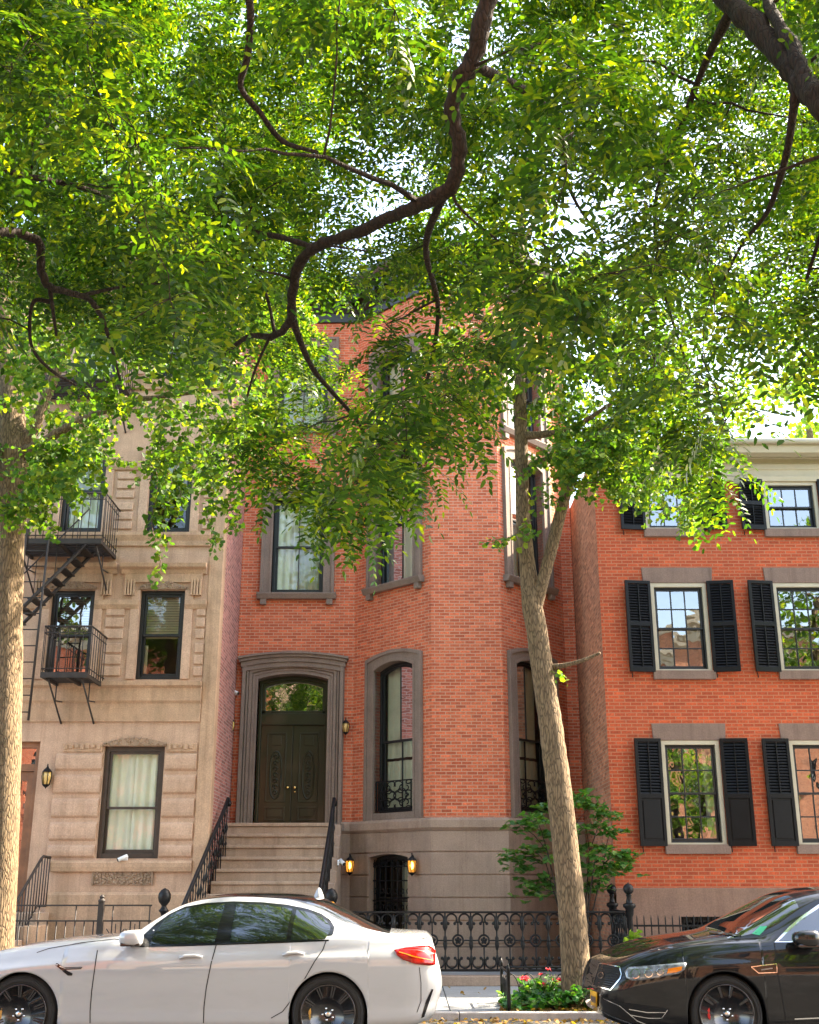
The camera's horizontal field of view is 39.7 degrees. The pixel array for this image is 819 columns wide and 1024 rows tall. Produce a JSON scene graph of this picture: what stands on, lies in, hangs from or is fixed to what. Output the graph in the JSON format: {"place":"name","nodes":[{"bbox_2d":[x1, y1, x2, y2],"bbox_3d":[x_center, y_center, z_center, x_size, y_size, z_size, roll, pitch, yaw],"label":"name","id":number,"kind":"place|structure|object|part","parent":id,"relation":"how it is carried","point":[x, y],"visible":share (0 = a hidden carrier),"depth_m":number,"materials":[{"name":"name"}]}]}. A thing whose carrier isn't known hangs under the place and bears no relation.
{"place":"outdoors","nodes":[
{"label":"outdoors","id":0,"kind":"place"},
{"bbox_2d":[7,237,251,939],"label":"stone apartment house","id":1,"kind":"structure","parent":0,"point":[141,768],"depth_m":21.20,"materials":[{"name":"beige stone"}]},
{"bbox_2d":[16,742,39,911],"bbox_3d":[-7.311,5.804,21.145,1.155,3.082,0.960,0,-18,0],"label":"door","id":2,"kind":"structure","parent":1,"relation":"in","point":[30,750],"depth_m":20.92,"materials":[{"name":"orange wood"}]},
{"bbox_2d":[41,764,51,788],"bbox_3d":[-6.610,4.823,20.705,0.196,0.448,0.247,0,-18,0],"label":"wall lantern","id":3,"kind":"object","parent":1,"relation":"attached to","point":[46,776],"depth_m":20.62,"materials":[{"name":"black metal"}]},
{"bbox_2d":[46,591,94,671],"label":"window","id":4,"kind":"structure","parent":1,"relation":"in","point":[68,607],"depth_m":22.04,"materials":[{"name":"clear glass"}]},
{"bbox_2d":[22,333,134,723],"bbox_3d":[-6.914,0.237,21.739,2.627,7.607,1.161,0,-18,0],"label":"fire escape","id":5,"kind":"object","parent":1,"relation":"attached to","point":[87,548],"visible":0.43,"depth_m":21.17,"materials":[{"name":"brown metal"}]},
{"bbox_2d":[60,452,106,531],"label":"window","id":6,"kind":"structure","parent":1,"relation":"in","point":[70,519],"depth_m":22.66,"materials":[{"name":"glass"}]},
{"bbox_2d":[76,306,114,374],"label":"window","id":7,"kind":"structure","parent":1,"relation":"in","point":[112,367],"depth_m":23.64,"materials":[{"name":"glass"}]},
{"bbox_2d":[117,854,127,861],"bbox_3d":[-5.138,6.193,20.314,0.209,0.138,0.123,9,-20,-27],"label":"security camera","id":8,"kind":"object","parent":1,"relation":"attached to","point":[123,857],"visible":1,"depth_m":20.27,"materials":[{"name":"white plastic"}]},
{"bbox_2d":[96,747,164,857],"bbox_3d":[-5.080,5.330,20.852,1.119,1.985,0.209,0,-18,0],"label":"window","id":9,"kind":"structure","parent":1,"relation":"in","point":[130,811],"depth_m":20.87,"materials":[{"name":"brown paint"}]},
{"bbox_2d":[135,591,184,678],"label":"window","id":10,"kind":"structure","parent":1,"relation":"in","point":[162,612],"depth_m":22.00,"materials":[{"name":"clear glass"}]},
{"bbox_2d":[147,452,192,531],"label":"window","id":11,"kind":"structure","parent":1,"relation":"in","point":[181,526],"depth_m":22.81,"materials":[{"name":"glass"}]},
{"bbox_2d":[160,308,202,375],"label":"window","id":12,"kind":"structure","parent":1,"relation":"in","point":[165,373],"depth_m":23.92,"materials":[{"name":"glass"}]},
{"bbox_2d":[1,0,818,505],"label":"sky","id":13,"kind":"structure","parent":0,"point":[574,213],"materials":[{"name":"white"}]},
{"bbox_2d":[436,986,556,1012],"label":"sidewalk","id":14,"kind":"structure","parent":0,"point":[452,998],"depth_m":15.43,"materials":[{"name":"concrete"}]},
{"bbox_2d":[0,0,393,950],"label":"street tree","id":15,"kind":"object","parent":14,"relation":"on","point":[32,474],"visible":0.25,"depth_m":15.18,"materials":[{"name":"green plant"}]},
{"bbox_2d":[421,986,618,1023],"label":"fallen leaves","id":16,"kind":"object","parent":14,"relation":"on","point":[497,1019],"visible":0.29,"depth_m":13.57,"materials":[{"name":"yellow plant"}]},
{"bbox_2d":[497,1002,593,1010],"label":"tree pit soil","id":17,"kind":"object","parent":14,"relation":"on","point":[542,1009],"visible":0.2,"depth_m":14.29,"materials":[{"name":"brown soil"}]},
{"bbox_2d":[517,974,533,990],"bbox_3d":[1.512,6.166,14.645,0.230,0.361,0.310,0,-18,0],"label":"flowering plant","id":18,"kind":"object","parent":17,"relation":"on","point":[522,978],"visible":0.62,"depth_m":14.70,"materials":[{"name":"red plant"}]},
{"bbox_2d":[499,958,560,1010],"bbox_3d":[2.135,6.026,14.493,1.890,0.570,1.160,0,-18,0],"label":"tree guard","id":19,"kind":"object","parent":17,"relation":"on","point":[504,984],"visible":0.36,"depth_m":14.94,"materials":[{"name":"black metal"}]},
{"bbox_2d":[524,972,543,990],"bbox_3d":[1.604,6.113,14.546,0.253,0.400,0.207,-9,-20,24],"label":"flowering plant","id":20,"kind":"object","parent":17,"relation":"on","point":[536,981],"visible":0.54,"depth_m":14.56,"materials":[{"name":"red plant"}]},
{"bbox_2d":[496,979,589,1010],"bbox_3d":[2.153,6.149,14.470,2.058,0.382,1.220,0,-18,0],"label":"ivy ground cover","id":21,"kind":"object","parent":17,"relation":"on","point":[535,998],"visible":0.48,"depth_m":14.14,"materials":[{"name":"green plant"}]},
{"bbox_2d":[539,980,560,1003],"bbox_3d":[1.781,6.140,14.495,0.282,0.317,0.325,0,-18,0],"label":"flowering plant","id":22,"kind":"object","parent":17,"relation":"on","point":[548,984],"visible":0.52,"depth_m":14.49,"materials":[{"name":"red plant"}]},
{"bbox_2d":[544,968,560,988],"bbox_3d":[1.836,6.130,14.677,0.224,0.449,0.232,10,-21,-29],"label":"flowering plant","id":23,"kind":"object","parent":17,"relation":"on","point":[555,981],"visible":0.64,"depth_m":14.67,"materials":[{"name":"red plant"}]},
{"bbox_2d":[378,0,817,1009],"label":"street tree","id":24,"kind":"object","parent":17,"relation":"on","point":[572,458],"visible":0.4,"depth_m":15.79,"materials":[{"name":"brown plant"}]},
{"bbox_2d":[623,929,642,941],"bbox_3d":[3.447,6.702,17.052,0.455,0.823,0.340,0,-18,0],"label":"young plant","id":25,"kind":"object","parent":14,"relation":"on","point":[632,935],"visible":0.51,"depth_m":17.11,"materials":[{"name":"green plant"}]},
{"bbox_2d":[441,968,560,974],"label":"front yard paving","id":26,"kind":"structure","parent":0,"point":[490,973],"depth_m":19.68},
{"bbox_2d":[14,912,48,946],"bbox_3d":[-7.060,7.238,18.811,1.880,1.100,2.260,0,-18,0],"label":"side stoop","id":27,"kind":"object","parent":26,"relation":"on","point":[32,931],"visible":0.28,"depth_m":18.83,"materials":[{"name":"beige stone"}]},
{"bbox_2d":[15,855,51,939],"bbox_3d":[-6.420,6.694,18.990,0.050,1.863,2.160,0,-18,0],"label":"stair railing","id":28,"kind":"object","parent":27,"relation":"on","point":[31,876],"visible":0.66,"depth_m":19.41,"materials":[{"name":"brown metal"}]},
{"bbox_2d":[15,894,151,945],"bbox_3d":[-5.103,6.660,17.706,2.614,1.330,0.114,0,-18,0],"label":"wire fence","id":29,"kind":"object","parent":26,"relation":"on","point":[100,920],"visible":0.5,"depth_m":17.77,"materials":[{"name":"brown metal"}]},
{"bbox_2d":[206,823,341,904],"bbox_3d":[-2.580,6.963,20.551,2.480,2.708,4.065,0,-18,0],"label":"front stoop","id":30,"kind":"object","parent":26,"relation":"on","point":[275,857],"visible":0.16,"depth_m":21.13,"materials":[{"name":"brown stone"}]},
{"bbox_2d":[158,797,231,916],"bbox_3d":[-3.660,6.450,19.841,0.275,3.060,3.350,-3,-18,9],"label":"stair railing","id":31,"kind":"object","parent":30,"relation":"on","point":[164,896],"visible":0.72,"depth_m":20.21,"materials":[{"name":"black metal"}]},
{"bbox_2d":[318,797,337,902],"bbox_3d":[-1.355,6.455,19.855,0.399,3.060,3.305,0,-18,0],"label":"stair railing","id":32,"kind":"object","parent":30,"relation":"on","point":[330,894],"visible":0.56,"depth_m":20.30,"materials":[{"name":"black metal"}]},
{"bbox_2d":[353,883,635,985],"bbox_3d":[1.260,6.763,18.308,4.620,1.510,1.688,0,-18,0],"label":"ornate iron fence","id":33,"kind":"object","parent":26,"relation":"on","point":[622,920],"visible":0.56,"depth_m":17.62,"materials":[{"name":"black metal"}]},
{"bbox_2d":[497,787,650,937],"bbox_3d":[2.760,6.138,18.843,2.656,3.020,1.558,0,-18,0],"label":"evergreen shrub","id":34,"kind":"object","parent":26,"relation":"on","point":[623,858],"visible":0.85,"depth_m":19.05,"materials":[{"name":"green plant"}]},
{"bbox_2d":[633,915,715,936],"bbox_3d":[6.510,7.004,18.225,5.780,1.000,0.040,0,-18,0],"label":"picket fence","id":35,"kind":"object","parent":26,"relation":"on","point":[672,925],"visible":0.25,"depth_m":18.31,"materials":[{"name":"black metal"}]},
{"bbox_2d":[419,986,616,1023],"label":"road","id":36,"kind":"structure","parent":0,"point":[522,1022],"depth_m":13.52,"materials":[{"name":"grey asphalt"}]},
{"bbox_2d":[0,888,441,1023],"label":"white sedan","id":37,"kind":"object","parent":36,"relation":"on","point":[265,958],"visible":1,"depth_m":11.17,"materials":[{"name":"paint"}]},
{"bbox_3d":[-2.236,4.159,11.459,0.697,0.380,0.226,0,-18,0],"label":"side window","id":38,"kind":"part","parent":37,"relation":"part of","materials":[{"name":"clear glass"}]},
{"bbox_3d":[-1.492,4.149,11.465,0.589,0.357,0.230,0,-18,0],"label":"side window","id":39,"kind":"part","parent":37,"relation":"part of","materials":[{"name":"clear glass"}]},
{"bbox_3d":[-0.990,4.165,11.455,0.387,0.283,0.219,0,-18,0],"label":"side window","id":40,"kind":"part","parent":37,"relation":"part of","materials":[{"name":"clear glass"}]},
{"bbox_3d":[-0.630,4.314,12.214,0.860,0.359,1.478,0,-18,0],"label":"rear window","id":41,"kind":"part","parent":37,"relation":"part of","materials":[{"name":"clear glass"}]},
{"bbox_2d":[229,242,590,968],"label":"brick townhouse","id":42,"kind":"structure","parent":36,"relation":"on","point":[415,670],"depth_m":23.23,"materials":[{"name":"red brick"}]},
{"bbox_2d":[258,725,292,822],"bbox_3d":[-2.783,5.436,23.562,0.669,2.010,0.157,0,-18,0],"label":"door","id":43,"kind":"structure","parent":42,"relation":"in","point":[276,750],"depth_m":23.57,"materials":[{"name":"black paint"}]},
{"bbox_2d":[272,501,324,591],"bbox_3d":[-2.430,0.797,25.024,1.121,2.150,0.209,0,-18,0],"label":"window","id":44,"kind":"structure","parent":42,"relation":"in","point":[289,574],"depth_m":24.98,"materials":[{"name":"clear glass"}]},
{"bbox_2d":[278,350,327,425],"bbox_3d":[-2.430,-2.788,26.201,1.121,2.000,0.209,0,-18,0],"label":"window","id":45,"kind":"structure","parent":42,"relation":"in","point":[312,418],"depth_m":26.15,"materials":[{"name":"glass"}]},
{"bbox_2d":[291,725,324,822],"bbox_3d":[-2.105,5.436,23.562,0.669,2.010,0.157,0,-18,0],"label":"door","id":46,"kind":"structure","parent":42,"relation":"in","point":[307,793],"depth_m":23.57,"materials":[{"name":"green paint"}]},
{"bbox_2d":[337,859,345,865],"bbox_3d":[-1.273,6.506,21.086,0.123,0.138,0.209,9,-20,-27],"label":"security camera","id":47,"kind":"object","parent":42,"relation":"attached to","point":[341,861],"visible":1,"depth_m":21.07,"materials":[{"name":"white plastic"}]},
{"bbox_2d":[342,718,349,734],"bbox_3d":[-1.319,4.438,23.485,0.162,0.370,0.204,0,-18,0],"label":"wall lantern","id":48,"kind":"object","parent":42,"relation":"attached to","point":[345,726],"depth_m":23.41,"materials":[{"name":"black metal"}]},
{"bbox_2d":[345,854,353,875],"bbox_3d":[-1.161,6.996,22.520,0.238,0.429,0.180,10,-21,-28],"label":"wall lantern","id":49,"kind":"object","parent":42,"relation":"attached to","point":[349,862],"depth_m":22.45,"materials":[{"name":"black metal"}]},
{"bbox_2d":[373,854,408,928],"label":"window","id":50,"kind":"structure","parent":42,"relation":"in","point":[392,874],"depth_m":22.24,"materials":[{"name":"black paint"}]},
{"bbox_2d":[375,662,411,812],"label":"window","id":51,"kind":"structure","parent":42,"relation":"in","point":[395,783],"depth_m":22.96,"materials":[{"name":"glass"}]},
{"bbox_2d":[381,462,411,583],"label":"window","id":52,"kind":"structure","parent":42,"relation":"in","point":[393,571],"depth_m":24.16,"materials":[{"name":"clear glass"}]},
{"bbox_2d":[382,349,411,423],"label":"window","id":53,"kind":"structure","parent":42,"relation":"in","point":[388,378],"depth_m":25.59,"materials":[{"name":"glass"}]},
{"bbox_2d":[407,853,416,875],"bbox_3d":[0.070,6.628,21.339,0.238,0.429,0.180,10,-21,-28],"label":"wall lantern","id":54,"kind":"object","parent":42,"relation":"attached to","point":[411,863],"depth_m":21.27,"materials":[{"name":"black metal"}]},
{"bbox_2d":[508,373,533,430],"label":"window","id":55,"kind":"structure","parent":42,"relation":"in","point":[529,391],"depth_m":25.32,"materials":[{"name":"black paint"}]},
{"bbox_2d":[511,461,538,576],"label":"window","id":56,"kind":"structure","parent":42,"relation":"in","point":[532,484],"depth_m":24.33,"materials":[{"name":"glass"}]},
{"bbox_2d":[517,662,547,812],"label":"window","id":57,"kind":"structure","parent":42,"relation":"in","point":[532,773],"depth_m":22.92,"materials":[{"name":"black glass"}]},
{"bbox_2d":[100,0,818,594],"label":"pagoda tree","id":58,"kind":"object","parent":36,"relation":"on","point":[586,80],"visible":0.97,"depth_m":7.47,"materials":[{"name":"green plant"}]},
{"bbox_2d":[425,1011,611,1020],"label":"kerb","id":59,"kind":"structure","parent":36,"relation":"on","point":[520,1015],"depth_m":13.69,"materials":[{"name":"concrete"}]},
{"bbox_2d":[582,886,818,1023],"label":"black sedan","id":60,"kind":"object","parent":36,"relation":"on","point":[755,961],"visible":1,"depth_m":11.22,"materials":[{"name":"paint"}]},
{"bbox_3d":[4.219,4.080,11.465,1.085,0.465,0.258,3,-18,-10],"label":"side window","id":61,"kind":"part","parent":60,"relation":"part of","materials":[{"name":"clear glass"}]},
{"bbox_2d":[712,333,818,437],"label":"yard tree","id":62,"kind":"object","parent":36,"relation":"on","point":[811,428],"visible":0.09,"depth_m":39.70,"materials":[{"name":"green plant"}]},
{"bbox_2d":[570,438,818,956],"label":"red row house","id":63,"kind":"structure","parent":0,"point":[698,686],"depth_m":20.80,"materials":[{"name":"brick"}]},
{"bbox_2d":[649,487,694,527],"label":"window","id":64,"kind":"structure","parent":63,"relation":"in","point":[672,523],"depth_m":23.07,"materials":[{"name":"clear glass"}]},
{"bbox_2d":[654,588,707,668],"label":"window","id":65,"kind":"structure","parent":63,"relation":"in","point":[681,641],"depth_m":22.25,"materials":[{"name":"clear glass"}]},
{"bbox_2d":[665,745,721,842],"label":"window","id":66,"kind":"structure","parent":63,"relation":"in","point":[694,812],"depth_m":21.16,"materials":[{"name":"glass"}]},
{"bbox_2d":[681,917,719,930],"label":"window","id":67,"kind":"structure","parent":63,"relation":"in","point":[683,919],"depth_m":19.49,"materials":[{"name":"black paint"}]},
{"bbox_2d":[766,486,815,527],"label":"window","id":68,"kind":"structure","parent":63,"relation":"in","point":[797,509],"depth_m":22.95,"materials":[{"name":"clear glass"}]},
{"bbox_2d":[776,588,818,668],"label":"window","id":69,"kind":"structure","parent":63,"relation":"in","point":[798,608],"depth_m":22.26,"materials":[{"name":"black glass"}]},
{"bbox_2d":[792,745,818,842],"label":"window","id":70,"kind":"structure","parent":63,"relation":"in","point":[806,757],"depth_m":21.31,"materials":[{"name":"black glass"}]},
{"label":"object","id":71,"kind":"structure","parent":0,"visible":0},
{"bbox_2d":[0,0,296,441],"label":"pagoda tree","id":72,"kind":"object","parent":71,"relation":"on","point":[44,44],"visible":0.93,"depth_m":6.66,"materials":[{"name":"green plant"}]}
]}

